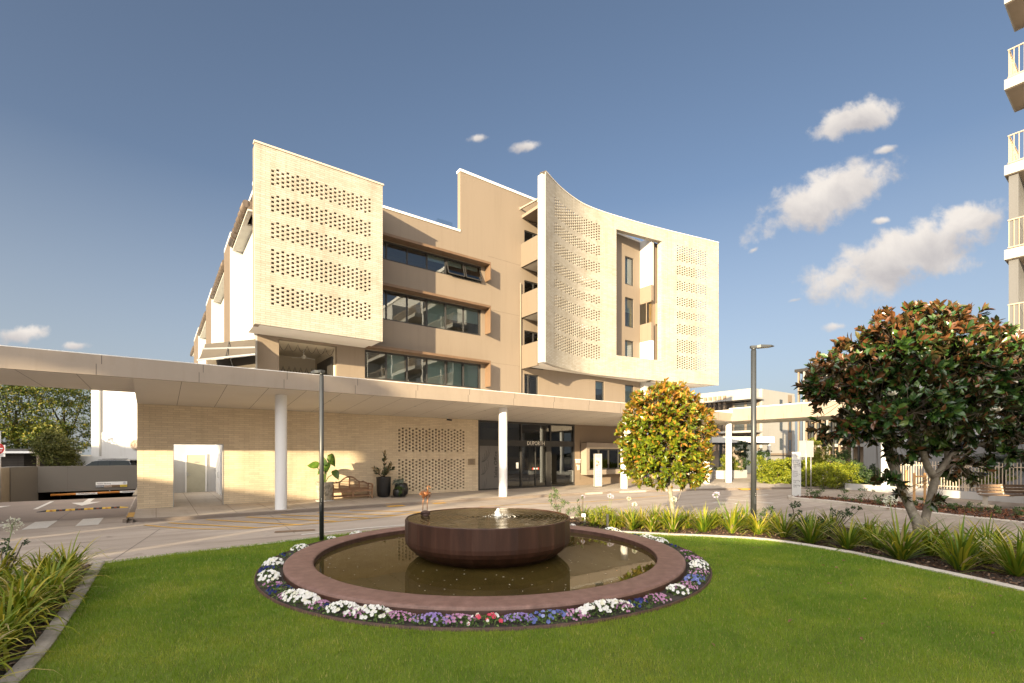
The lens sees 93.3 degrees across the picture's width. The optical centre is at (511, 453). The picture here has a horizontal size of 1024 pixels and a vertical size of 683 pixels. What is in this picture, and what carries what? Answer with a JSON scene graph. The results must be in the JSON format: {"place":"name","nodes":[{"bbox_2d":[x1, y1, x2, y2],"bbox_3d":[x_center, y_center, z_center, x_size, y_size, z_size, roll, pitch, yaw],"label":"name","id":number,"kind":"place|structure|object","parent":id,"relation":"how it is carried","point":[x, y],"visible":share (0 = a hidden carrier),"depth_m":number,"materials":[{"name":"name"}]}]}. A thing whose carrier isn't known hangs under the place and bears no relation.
{"place":"outdoors","nodes":[
{"label":"outdoors","id":0,"kind":"place"},
{"bbox_2d":[1,449,81,466],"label":"garage","id":1,"kind":"structure","parent":0,"point":[17,457],"depth_m":47.00,"materials":[{"name":"white paint"}]},
{"bbox_2d":[0,497,134,523],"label":"driveway","id":2,"kind":"structure","parent":0,"point":[26,511],"depth_m":19.74,"materials":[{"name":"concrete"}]},
{"bbox_2d":[91,390,136,455],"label":"white building","id":3,"kind":"structure","parent":0,"point":[113,423],"depth_m":51.00,"materials":[{"name":"paint"}]},
{"bbox_2d":[0,482,1023,574],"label":"road","id":4,"kind":"structure","parent":0,"point":[117,538],"depth_m":16.06,"materials":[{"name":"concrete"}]},
{"bbox_2d":[0,561,104,682],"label":"lawn edging","id":5,"kind":"object","parent":4,"relation":"on","point":[46,638],"visible":0.65,"depth_m":5.71,"materials":[{"name":"concrete"}]},
{"bbox_2d":[122,487,791,522],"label":"kerb","id":6,"kind":"structure","parent":4,"relation":"on","point":[129,518],"depth_m":20.11,"materials":[{"name":"concrete"}]},
{"bbox_2d":[254,536,711,631],"bbox_3d":[-0.510,2.244,10.470,8.948,0.153,8.948,0,0,0],"label":"flower bed edging","id":7,"kind":"object","parent":4,"relation":"on","point":[486,629],"visible":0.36,"depth_m":6.28,"materials":[{"name":"metal"}]},
{"bbox_2d":[283,507,685,616],"bbox_3d":[-0.510,1.760,10.470,8.047,1.120,8.047,0,0,0],"label":"fountain","id":8,"kind":"object","parent":4,"relation":"on","point":[488,555],"visible":0.99,"depth_m":8.84,"materials":[{"name":"stone"}]},
{"bbox_2d":[0,345,980,509],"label":"entrance canopy","id":9,"kind":"object","parent":4,"relation":"on","point":[178,383],"visible":0.66,"depth_m":19.17,"materials":[{"name":"beige concrete"}]},
{"bbox_2d":[722,440,750,469],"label":"leafy tree","id":10,"kind":"object","parent":4,"relation":"on","point":[740,453],"visible":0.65,"depth_m":46.31,"materials":[{"name":"green plant"}]},
{"bbox_2d":[700,437,773,472],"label":"pavilion","id":11,"kind":"structure","parent":4,"relation":"on","point":[720,441],"depth_m":48.12,"materials":[{"name":"white paint"}]},
{"bbox_2d":[750,455,814,480],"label":"hedge","id":12,"kind":"object","parent":4,"relation":"on","point":[774,469],"visible":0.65,"depth_m":37.60,"materials":[{"name":"green plant"}]},
{"bbox_2d":[570,517,1023,586],"bbox_3d":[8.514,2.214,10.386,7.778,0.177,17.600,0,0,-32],"label":"bark mulch","id":13,"kind":"object","parent":4,"relation":"on","point":[862,547],"visible":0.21,"depth_m":11.24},
{"bbox_2d":[616,502,646,530],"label":"agapanthus clump","id":14,"kind":"object","parent":13,"relation":"on","point":[632,520],"visible":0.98,"depth_m":13.93,"materials":[{"name":"green plant"}]},
{"bbox_2d":[636,511,667,532],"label":"agapanthus clump","id":15,"kind":"object","parent":13,"relation":"on","point":[651,526],"visible":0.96,"depth_m":13.68,"materials":[{"name":"green plant"}]},
{"bbox_2d":[612,377,719,517],"bbox_3d":[4.600,-0.013,14.460,2.739,4.480,2.794,0,0,42],"label":"magnolia tree","id":16,"kind":"object","parent":13,"relation":"on","point":[670,423],"visible":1,"depth_m":13.99,"materials":[{"name":"green plant"}]},
{"bbox_2d":[653,496,694,534],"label":"agapanthus clump","id":17,"kind":"object","parent":13,"relation":"on","point":[672,522],"visible":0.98,"depth_m":13.59,"materials":[{"name":"green plant"}]},
{"bbox_2d":[681,504,728,533],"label":"agapanthus clump","id":18,"kind":"object","parent":13,"relation":"on","point":[700,524],"visible":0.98,"depth_m":13.53,"materials":[{"name":"green plant"}]},
{"bbox_2d":[712,492,760,533],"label":"agapanthus clump","id":19,"kind":"object","parent":13,"relation":"on","point":[732,526],"visible":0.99,"depth_m":13.30,"materials":[{"name":"green plant"}]},
{"bbox_2d":[737,510,783,537],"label":"agapanthus clump","id":20,"kind":"object","parent":13,"relation":"on","point":[756,528],"visible":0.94,"depth_m":13.15,"materials":[{"name":"green plant"}]},
{"bbox_2d":[750,344,773,529],"bbox_3d":[7.173,-0.450,13.872,0.636,5.300,0.210,0,0,7],"label":"street lamp","id":21,"kind":"object","parent":13,"relation":"on","point":[753,348],"visible":0.94,"depth_m":13.84,"materials":[{"name":"grey metal"}]},
{"bbox_2d":[757,507,806,537],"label":"agapanthus clump","id":22,"kind":"object","parent":13,"relation":"on","point":[785,528],"visible":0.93,"depth_m":12.67,"materials":[{"name":"green plant"}]},
{"bbox_2d":[777,510,837,547],"bbox_3d":[7.253,1.772,11.959,1.801,0.878,1.583,0,0,30],"label":"agapanthus clump","id":23,"kind":"object","parent":13,"relation":"on","point":[811,533],"visible":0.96,"depth_m":11.86,"materials":[{"name":"green plant"}]},
{"bbox_2d":[817,505,862,538],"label":"shrub","id":24,"kind":"object","parent":13,"relation":"on","point":[847,513],"visible":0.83,"depth_m":12.38,"materials":[{"name":"green plant"}]},
{"bbox_2d":[817,515,883,552],"bbox_3d":[7.713,1.814,11.191,1.611,0.796,1.589,0,0,-24],"label":"agapanthus clump","id":25,"kind":"object","parent":13,"relation":"on","point":[846,541],"visible":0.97,"depth_m":11.15,"materials":[{"name":"green plant"}]},
{"bbox_2d":[838,513,892,541],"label":"agapanthus clump","id":26,"kind":"object","parent":13,"relation":"on","point":[868,524],"visible":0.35,"depth_m":12.06,"materials":[{"name":"green plant"}]},
{"bbox_2d":[850,518,908,549],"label":"agapanthus clump","id":27,"kind":"object","parent":13,"relation":"on","point":[878,530],"visible":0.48,"depth_m":11.29,"materials":[{"name":"green plant"}]},
{"bbox_2d":[850,495,946,559],"bbox_3d":[8.169,1.541,10.008,2.092,1.335,1.951,0,0,20],"label":"agapanthus clump","id":28,"kind":"object","parent":13,"relation":"on","point":[905,546],"visible":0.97,"depth_m":10.03,"materials":[{"name":"green plant"}]},
{"bbox_2d":[793,298,1023,543],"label":"magnolia tree","id":29,"kind":"object","parent":13,"relation":"on","point":[959,379],"visible":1,"depth_m":11.28,"materials":[{"name":"green plant"}]},
{"bbox_2d":[911,522,954,559],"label":"shrub","id":30,"kind":"object","parent":13,"relation":"on","point":[932,553],"visible":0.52,"depth_m":10.39,"materials":[{"name":"green plant"}]},
{"bbox_2d":[915,514,1007,570],"bbox_3d":[8.557,1.668,9.202,1.883,1.083,1.647,0,0,-44],"label":"agapanthus clump","id":31,"kind":"object","parent":13,"relation":"on","point":[963,549],"visible":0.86,"depth_m":9.16,"materials":[{"name":"green plant"}]},
{"bbox_2d":[949,513,1020,553],"bbox_3d":[10.014,1.732,10.377,1.962,0.956,1.725,0,0,37],"label":"agapanthus clump","id":32,"kind":"object","parent":13,"relation":"on","point":[987,528],"visible":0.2,"depth_m":10.35,"materials":[{"name":"green plant"}]},
{"bbox_2d":[953,527,1022,563],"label":"agapanthus clump","id":33,"kind":"object","parent":13,"relation":"on","point":[989,559],"visible":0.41,"depth_m":9.63,"materials":[{"name":"green plant"}]},
{"bbox_2d":[956,522,1023,576],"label":"agapanthus clump","id":34,"kind":"object","parent":13,"relation":"on","point":[1010,564],"visible":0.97,"depth_m":8.78,"materials":[{"name":"green plant"}]},
{"bbox_2d":[799,439,813,488],"bbox_3d":[18.884,0.706,31.000,0.923,3.189,0.070,0,0,0],"label":"road sign","id":35,"kind":"object","parent":4,"relation":"on","point":[806,448],"visible":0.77,"depth_m":31.03,"materials":[{"name":"metal"}]},
{"bbox_2d":[808,437,833,467],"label":"leafy tree","id":36,"kind":"object","parent":4,"relation":"on","point":[818,454],"visible":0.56,"depth_m":43.64,"materials":[{"name":"green plant"}]},
{"bbox_2d":[619,531,1023,591],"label":"lawn edging","id":37,"kind":"object","parent":4,"relation":"on","point":[916,566],"visible":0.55,"depth_m":10.26,"materials":[{"name":"concrete"}]},
{"bbox_2d":[801,461,865,488],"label":"hedge","id":38,"kind":"object","parent":4,"relation":"on","point":[841,477],"visible":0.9,"depth_m":31.08,"materials":[{"name":"green plant"}]},
{"bbox_2d":[828,449,863,475],"bbox_3d":[27.712,0.931,40.034,2.863,2.758,1.986,0,0,0],"label":"leafy tree","id":39,"kind":"object","parent":4,"relation":"on","point":[840,455],"visible":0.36,"depth_m":39.79,"materials":[{"name":"green plant"}]},
{"bbox_2d":[847,463,894,485],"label":"shrub","id":40,"kind":"object","parent":4,"relation":"on","point":[867,474],"visible":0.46,"depth_m":30.92,"materials":[{"name":"green plant"}]},
{"bbox_2d":[788,495,1023,526],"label":"kerb","id":41,"kind":"structure","parent":4,"relation":"on","point":[958,517],"depth_m":18.45,"materials":[{"name":"concrete"}]},
{"bbox_2d":[790,495,1023,521],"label":"bark mulch","id":42,"kind":"object","parent":4,"relation":"on","point":[1006,514],"visible":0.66,"depth_m":18.65,"materials":[{"name":"brown wood"}]},
{"bbox_2d":[792,452,800,495],"bbox_3d":[14.460,1.090,24.596,0.418,2.300,0.165,0,0,22],"label":"sign totem","id":43,"kind":"object","parent":42,"relation":"on","point":[796,473],"visible":1,"depth_m":24.53,"materials":[{"name":"white metal"}]},
{"bbox_2d":[795,350,1023,484],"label":"apartment block","id":44,"kind":"structure","parent":4,"relation":"on","point":[864,454],"depth_m":41.60,"materials":[{"name":"beige paint"}]},
{"bbox_2d":[845,483,1023,503],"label":"wall","id":45,"kind":"structure","parent":4,"relation":"on","point":[958,494],"depth_m":24.96,"materials":[{"name":"beige concrete"}]},
{"bbox_2d":[901,461,1023,493],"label":"picket fence","id":46,"kind":"object","parent":45,"relation":"on","point":[966,487],"visible":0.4,"depth_m":24.20,"materials":[{"name":"beige paint"}]},
{"bbox_2d":[940,467,1018,485],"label":"hedge","id":47,"kind":"object","parent":4,"relation":"on","point":[983,480],"visible":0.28,"depth_m":31.59,"materials":[{"name":"green plant"}]},
{"bbox_2d":[976,484,1023,505],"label":"park bench","id":48,"kind":"object","parent":4,"relation":"on","point":[987,487],"visible":0.92,"depth_m":20.42,"materials":[{"name":"brown wood"}]},
{"bbox_2d":[1004,0,1023,415],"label":"apartment tower","id":49,"kind":"structure","parent":4,"relation":"on","point":[1014,168],"depth_m":17.71,"materials":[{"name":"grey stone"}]},
{"bbox_2d":[0,0,1023,454],"label":"sky","id":50,"kind":"structure","parent":0,"point":[844,160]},
{"bbox_2d":[16,526,1023,682],"bbox_3d":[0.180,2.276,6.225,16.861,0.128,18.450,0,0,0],"label":"lawn","id":51,"kind":"structure","parent":0,"point":[482,660],"depth_m":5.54,"materials":[{"name":"green plant"}]},
{"bbox_2d":[311,370,324,540],"bbox_3d":[-4.951,0.046,12.331,0.522,4.308,0.210,0,0,41],"label":"street lamp","id":52,"kind":"object","parent":51,"relation":"on","point":[321,456],"visible":0.98,"depth_m":12.16,"materials":[{"name":"grey metal"}]},
{"bbox_2d":[256,542,710,627],"bbox_3d":[-0.510,2.234,10.470,8.920,0.092,8.920,0,0,0],"label":"garden bed","id":53,"kind":"object","parent":51,"relation":"on","point":[676,597],"visible":0.2,"depth_m":6.73,"materials":[{"name":"soil"}]},
{"bbox_2d":[256,569,280,584],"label":"petunia clump","id":54,"kind":"object","parent":53,"relation":"on","point":[274,574],"visible":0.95,"depth_m":8.21,"materials":[{"name":"white plant"}]},
{"bbox_2d":[281,588,320,607],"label":"petunia clump","id":55,"kind":"object","parent":53,"relation":"on","point":[306,596],"visible":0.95,"depth_m":6.98,"materials":[{"name":"white plant"}]},
{"bbox_2d":[322,600,358,617],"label":"petunia clump","id":56,"kind":"object","parent":53,"relation":"on","point":[349,604],"visible":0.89,"depth_m":6.55,"materials":[{"name":"white plant"}]},
{"bbox_2d":[351,604,393,621],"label":"petunia clump","id":57,"kind":"object","parent":53,"relation":"on","point":[374,610],"visible":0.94,"depth_m":6.37,"materials":[{"name":"white plant"}]},
{"bbox_2d":[379,610,418,624],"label":"petunia clump","id":58,"kind":"object","parent":53,"relation":"on","point":[398,619],"visible":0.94,"depth_m":6.26,"materials":[{"name":"pink plant"}]},
{"bbox_2d":[411,612,455,626],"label":"petunia clump","id":59,"kind":"object","parent":53,"relation":"on","point":[433,621],"visible":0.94,"depth_m":6.19,"materials":[{"name":"purple plant"}]},
{"bbox_2d":[441,613,477,627],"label":"petunia clump","id":60,"kind":"object","parent":53,"relation":"on","point":[458,616],"visible":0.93,"depth_m":6.17,"materials":[{"name":"pink plant"}]},
{"bbox_2d":[465,612,508,627],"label":"petunia clump","id":61,"kind":"object","parent":53,"relation":"on","point":[493,615],"visible":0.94,"depth_m":6.18,"materials":[{"name":"multicoloured plant"}]},
{"bbox_2d":[501,612,534,626],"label":"petunia clump","id":62,"kind":"object","parent":53,"relation":"on","point":[513,617],"visible":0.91,"depth_m":6.19,"materials":[{"name":"purple plant"}]},
{"bbox_2d":[523,609,572,623],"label":"petunia clump","id":63,"kind":"object","parent":53,"relation":"on","point":[544,616],"visible":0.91,"depth_m":6.27,"materials":[{"name":"blue plant"}]},
{"bbox_2d":[575,598,633,618],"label":"petunia clump","id":64,"kind":"object","parent":53,"relation":"on","point":[585,608],"visible":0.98,"depth_m":6.52,"materials":[{"name":"white plant"}]},
{"bbox_2d":[133,467,920,517],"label":"footpath","id":65,"kind":"structure","parent":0,"point":[196,503],"depth_m":23.88,"materials":[{"name":"beige concrete"}]},
{"bbox_2d":[307,453,338,500],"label":"potted plant","id":66,"kind":"object","parent":65,"relation":"on","point":[328,488],"visible":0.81,"depth_m":22.18,"materials":[{"name":"green plant"}]},
{"bbox_2d":[332,476,372,499],"bbox_3d":[-7.679,1.640,23.145,1.924,1.080,0.720,0,0,-36],"label":"garden bench","id":67,"kind":"object","parent":65,"relation":"on","point":[352,489],"visible":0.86,"depth_m":23.27,"materials":[{"name":"brown wood"}]},
{"bbox_2d":[371,450,394,496],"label":"potted plant","id":68,"kind":"object","parent":65,"relation":"on","point":[383,484],"visible":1,"depth_m":23.93,"materials":[{"name":"green plant"}]},
{"bbox_2d":[137,140,718,508],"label":"apartment building","id":69,"kind":"structure","parent":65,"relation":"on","point":[343,273],"depth_m":27.25,"materials":[{"name":"beige concrete"}]},
{"bbox_2d":[185,454,206,491],"bbox_3d":[-17.770,1.105,27.206,1.020,2.150,0.110,0,0,-36],"label":"door","id":70,"kind":"structure","parent":69,"relation":"in","point":[195,464],"depth_m":27.19,"materials":[{"name":"white paint"}]},
{"bbox_2d":[216,453,220,494],"bbox_3d":[-15.919,1.090,26.153,0.140,2.180,2.200,0,0,-36],"label":"side door","id":71,"kind":"structure","parent":69,"relation":"in","point":[218,455],"depth_m":25.90,"materials":[{"name":"white paint"}]},
{"bbox_2d":[197,348,255,360],"bbox_3d":[-12.474,-4.415,20.963,4.390,0.759,0.800,0,0,26],"label":"awning","id":72,"kind":"object","parent":69,"relation":"attached to","point":[209,354],"visible":1,"depth_m":21.04,"materials":[{"name":"beige metal"}]},
{"bbox_2d":[202,339,255,349],"bbox_3d":[-12.992,-4.894,21.932,4.925,0.834,0.716,0,0,31],"label":"awning","id":73,"kind":"object","parent":69,"relation":"attached to","point":[238,344],"visible":0.95,"depth_m":21.81,"materials":[{"name":"beige metal"}]},
{"bbox_2d":[207,356,255,368],"bbox_3d":[-12.727,-3.991,21.775,4.293,0.843,0.467,0,0,28],"label":"window","id":74,"kind":"structure","parent":69,"relation":"attached to","point":[247,362],"depth_m":21.66,"materials":[{"name":"black glass"}]},
{"bbox_2d":[317,356,332,375],"bbox_3d":[-9.694,-3.745,25.022,0.080,2.110,2.600,0,0,-36],"label":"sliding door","id":75,"kind":"structure","parent":69,"relation":"in","point":[327,365],"depth_m":24.46,"materials":[{"name":"black glass"}]},
{"bbox_2d":[343,275,490,335],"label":"window","id":76,"kind":"structure","parent":69,"relation":"in","point":[398,307],"depth_m":27.53,"materials":[{"name":"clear glass"}]},
{"bbox_2d":[347,225,490,282],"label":"window","id":77,"kind":"structure","parent":69,"relation":"in","point":[401,254],"depth_m":27.35,"materials":[{"name":"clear glass"}]},
{"bbox_2d":[365,345,490,388],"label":"window","id":78,"kind":"structure","parent":69,"relation":"in","point":[378,365],"depth_m":27.07,"materials":[{"name":"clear glass"}]},
{"bbox_2d":[510,374,537,421],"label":"window","id":79,"kind":"structure","parent":69,"relation":"in","point":[529,385],"depth_m":31.34,"materials":[{"name":"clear glass"}]},
{"bbox_2d":[580,440,630,474],"bbox_3d":[6.026,0.450,35.810,5.250,2.700,3.653,0,0,-36],"label":"bay window","id":80,"kind":"structure","parent":69,"relation":"in","point":[610,456],"depth_m":33.85,"materials":[{"name":"beige paint"}]},
{"bbox_2d":[625,256,632,285],"bbox_3d":[8.136,-13.450,37.180,0.970,2.900,2.150,0,0,-36],"label":"window","id":81,"kind":"structure","parent":69,"relation":"in","point":[628,260],"depth_m":36.56,"materials":[{"name":"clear glass"}]},
{"bbox_2d":[625,297,632,327],"bbox_3d":[8.136,-10.350,37.180,0.970,3.000,2.150,0,0,-36],"label":"window","id":82,"kind":"structure","parent":69,"relation":"in","point":[628,306],"depth_m":36.65,"materials":[{"name":"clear glass"}]},
{"bbox_2d":[594,454,601,486],"bbox_3d":[5.548,1.110,31.267,0.554,2.150,0.164,0,0,-29],"label":"sign totem","id":83,"kind":"object","parent":65,"relation":"on","point":[597,470],"visible":0.99,"depth_m":31.17,"materials":[{"name":"white metal"}]},
{"bbox_2d":[711,463,746,478],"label":"planter box","id":84,"kind":"object","parent":65,"relation":"on","point":[718,472],"visible":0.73,"depth_m":42.42,"materials":[{"name":"white concrete"}]},
{"bbox_2d":[757,475,802,483],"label":"ground cover","id":85,"kind":"object","parent":65,"relation":"on","point":[781,479],"visible":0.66,"depth_m":34.89,"materials":[{"name":"yellow plant"}]},
{"bbox_2d":[687,388,794,467],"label":"apartment block","id":86,"kind":"structure","parent":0,"point":[783,444],"depth_m":74.12,"materials":[{"name":"beige paint"}]},
{"label":"ground","id":87,"kind":"structure","parent":0,"visible":0},
{"bbox_2d":[0,385,87,448],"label":"leafy tree","id":88,"kind":"object","parent":87,"relation":"on","point":[12,431],"visible":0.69,"depth_m":54.55,"materials":[{"name":"green plant"}]},
{"bbox_2d":[0,386,90,454],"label":"leafy tree","id":89,"kind":"object","parent":87,"relation":"on","point":[70,403],"visible":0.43,"depth_m":58.14,"materials":[{"name":"green plant"}]},
{"bbox_2d":[0,563,92,677],"bbox_3d":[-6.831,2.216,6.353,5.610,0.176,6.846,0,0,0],"label":"bark mulch","id":90,"kind":"object","parent":87,"relation":"on","point":[43,623],"visible":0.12,"depth_m":6.05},
{"bbox_2d":[0,538,30,575],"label":"shrub","id":91,"kind":"object","parent":90,"relation":"on","point":[25,542],"visible":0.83,"depth_m":7.89,"materials":[{"name":"green plant"}]},
{"bbox_2d":[0,516,42,586],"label":"agapanthus clump","id":92,"kind":"object","parent":90,"relation":"on","point":[5,561],"visible":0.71,"depth_m":7.91,"materials":[{"name":"green plant"}]},
{"bbox_2d":[0,603,49,676],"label":"agapanthus clump","id":93,"kind":"object","parent":90,"relation":"on","point":[2,636],"visible":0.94,"depth_m":5.00,"materials":[{"name":"green plant"}]},
{"bbox_2d":[0,568,76,622],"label":"agapanthus clump","id":94,"kind":"object","parent":90,"relation":"on","point":[2,591],"visible":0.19,"depth_m":6.39,"materials":[{"name":"green plant"}]},
{"bbox_2d":[0,578,79,662],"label":"agapanthus clump","id":95,"kind":"object","parent":90,"relation":"on","point":[14,619],"visible":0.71,"depth_m":5.59,"materials":[{"name":"green plant"}]},
{"bbox_2d":[3,543,78,578],"bbox_3d":[-7.937,1.857,8.185,1.271,0.709,1.336,0,0,-26],"label":"agapanthus clump","id":96,"kind":"object","parent":90,"relation":"on","point":[40,559],"visible":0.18,"depth_m":8.06,"materials":[{"name":"green plant"}]},
{"bbox_2d":[0,554,87,600],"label":"agapanthus clump","id":97,"kind":"object","parent":90,"relation":"on","point":[11,576],"visible":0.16,"depth_m":7.00,"materials":[{"name":"green plant"}]},
{"bbox_2d":[0,568,93,639],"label":"agapanthus clump","id":98,"kind":"object","parent":90,"relation":"on","point":[25,597],"visible":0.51,"depth_m":6.22,"materials":[{"name":"green plant"}]},
{"bbox_2d":[2,546,110,589],"bbox_3d":[-7.346,1.861,7.755,1.546,0.701,1.416,0,0,-28],"label":"agapanthus clump","id":99,"kind":"object","parent":90,"relation":"on","point":[44,566],"visible":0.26,"depth_m":7.88,"materials":[{"name":"green plant"}]},
{"bbox_2d":[0,549,114,607],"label":"agapanthus clump","id":100,"kind":"object","parent":90,"relation":"on","point":[63,579],"visible":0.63,"depth_m":7.06,"materials":[{"name":"green plant"}]},
{"bbox_2d":[25,529,110,579],"bbox_3d":[-7.844,1.804,8.553,1.589,0.812,1.455,0,0,-4],"label":"agapanthus clump","id":101,"kind":"object","parent":90,"relation":"on","point":[64,560],"visible":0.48,"depth_m":8.57,"materials":[{"name":"green plant"}]},
{"bbox_2d":[28,426,84,465],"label":"tree","id":102,"kind":"object","parent":87,"relation":"on","point":[62,450],"visible":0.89,"depth_m":44.45,"materials":[{"name":"green plant"}]},
{"bbox_2d":[0,465,136,501],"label":"parking wall","id":103,"kind":"structure","parent":87,"relation":"on","point":[30,483],"depth_m":32.59,"materials":[{"name":"grey concrete"}]},
{"bbox_2d":[75,456,136,465],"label":"boundary wall","id":104,"kind":"structure","parent":87,"relation":"on","point":[88,459],"depth_m":46.50,"materials":[{"name":"white paint"}]},
{"bbox_2d":[85,459,136,465],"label":"parked car","id":105,"kind":"object","parent":87,"relation":"on","point":[105,462],"visible":0.21,"depth_m":42.46,"materials":[{"name":"paint"}]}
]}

